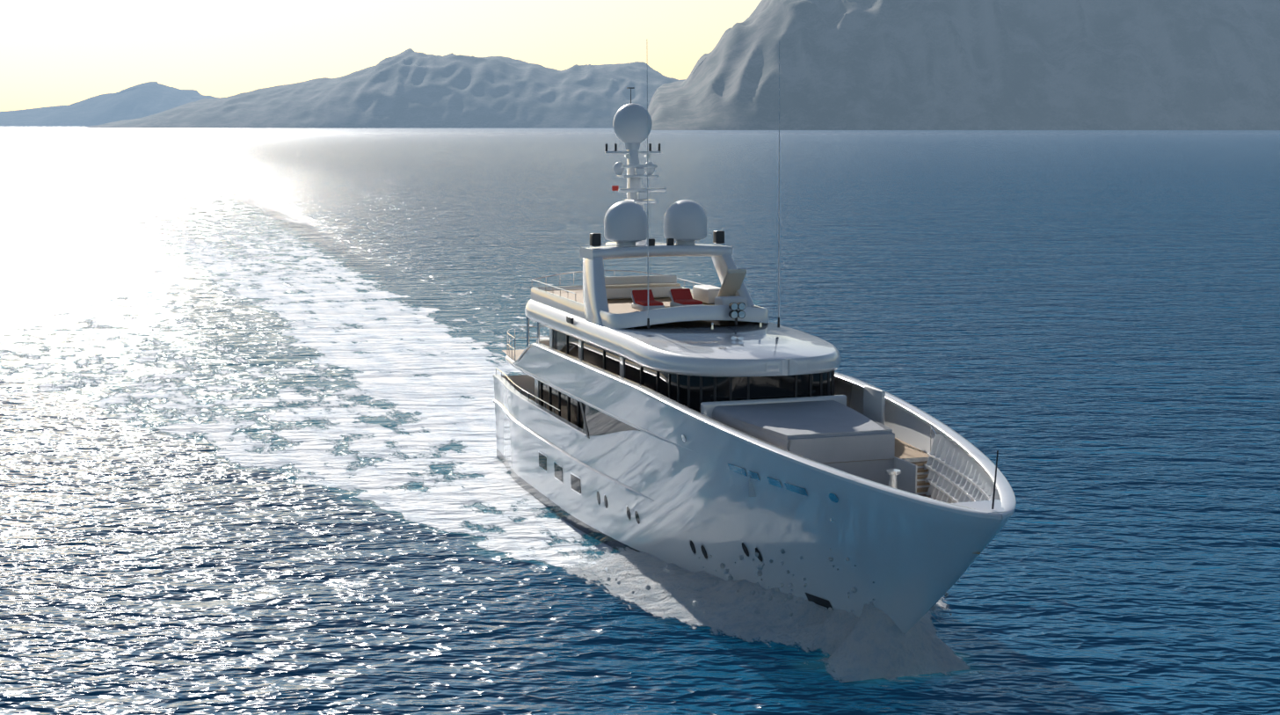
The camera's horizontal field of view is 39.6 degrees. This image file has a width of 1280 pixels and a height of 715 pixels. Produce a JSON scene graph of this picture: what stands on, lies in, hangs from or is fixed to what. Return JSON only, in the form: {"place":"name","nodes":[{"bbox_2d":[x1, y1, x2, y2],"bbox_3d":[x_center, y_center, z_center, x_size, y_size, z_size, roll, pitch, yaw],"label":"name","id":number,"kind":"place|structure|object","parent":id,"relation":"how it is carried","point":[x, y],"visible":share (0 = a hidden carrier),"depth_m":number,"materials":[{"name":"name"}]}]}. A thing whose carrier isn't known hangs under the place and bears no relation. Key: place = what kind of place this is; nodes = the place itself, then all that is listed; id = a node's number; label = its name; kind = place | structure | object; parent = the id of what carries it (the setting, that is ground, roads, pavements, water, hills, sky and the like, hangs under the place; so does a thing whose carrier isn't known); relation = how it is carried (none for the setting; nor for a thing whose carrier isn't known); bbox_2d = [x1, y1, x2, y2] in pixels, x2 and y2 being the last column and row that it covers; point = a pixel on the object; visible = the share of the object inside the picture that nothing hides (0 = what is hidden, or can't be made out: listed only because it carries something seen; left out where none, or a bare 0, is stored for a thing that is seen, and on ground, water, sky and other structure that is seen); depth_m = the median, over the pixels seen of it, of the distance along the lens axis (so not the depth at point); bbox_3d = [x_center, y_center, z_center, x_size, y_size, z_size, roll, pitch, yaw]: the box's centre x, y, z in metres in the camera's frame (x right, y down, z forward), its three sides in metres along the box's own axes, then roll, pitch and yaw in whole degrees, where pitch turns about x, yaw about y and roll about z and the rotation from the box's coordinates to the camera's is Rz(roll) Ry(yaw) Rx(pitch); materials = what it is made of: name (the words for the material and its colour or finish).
{"place":"outdoors","nodes":[
{"label":"outdoors","id":0,"kind":"place"},
{"bbox_2d":[0,81,218,126],"bbox_3d":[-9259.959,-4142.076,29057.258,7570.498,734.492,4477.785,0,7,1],"label":"hill","id":1,"kind":"structure","parent":0,"point":[143,99],"depth_m":27711.42,"materials":[{"name":"grey stone"}]},
{"bbox_2d":[71,48,685,128],"bbox_3d":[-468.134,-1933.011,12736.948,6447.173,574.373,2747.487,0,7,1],"label":"ridge","id":2,"kind":"structure","parent":0,"point":[409,88],"depth_m":11869.74,"materials":[{"name":"grey stone"}]},
{"bbox_2d":[0,0,761,111],"label":"sky","id":3,"kind":"structure","parent":0,"point":[53,53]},
{"bbox_2d":[0,126,1279,714],"bbox_3d":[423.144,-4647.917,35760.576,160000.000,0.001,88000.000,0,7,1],"label":"sea","id":4,"kind":"structure","parent":0,"point":[251,462],"depth_m":101.61,"materials":[{"name":"blue liquid"}]},
{"bbox_2d":[492,40,1015,634],"bbox_3d":[2.740,-1.738,64.114,8.071,19.227,41.277,-2,8,-18],"label":"yacht","id":5,"kind":"object","parent":4,"relation":"on","point":[670,418],"visible":0.98,"depth_m":59.15,"materials":[{"name":"white paint"}]},
{"bbox_2d":[553,545,969,682],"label":"bow wave","id":6,"kind":"object","parent":4,"relation":"on","point":[872,642],"visible":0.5,"depth_m":54.00,"materials":[{"name":"liquid"}]},
{"bbox_2d":[647,0,1279,130],"bbox_3d":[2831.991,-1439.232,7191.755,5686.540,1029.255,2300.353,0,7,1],"label":"cliff","id":7,"kind":"structure","parent":0,"point":[1029,64],"depth_m":6351.35,"materials":[{"name":"grey stone"}]}
]}

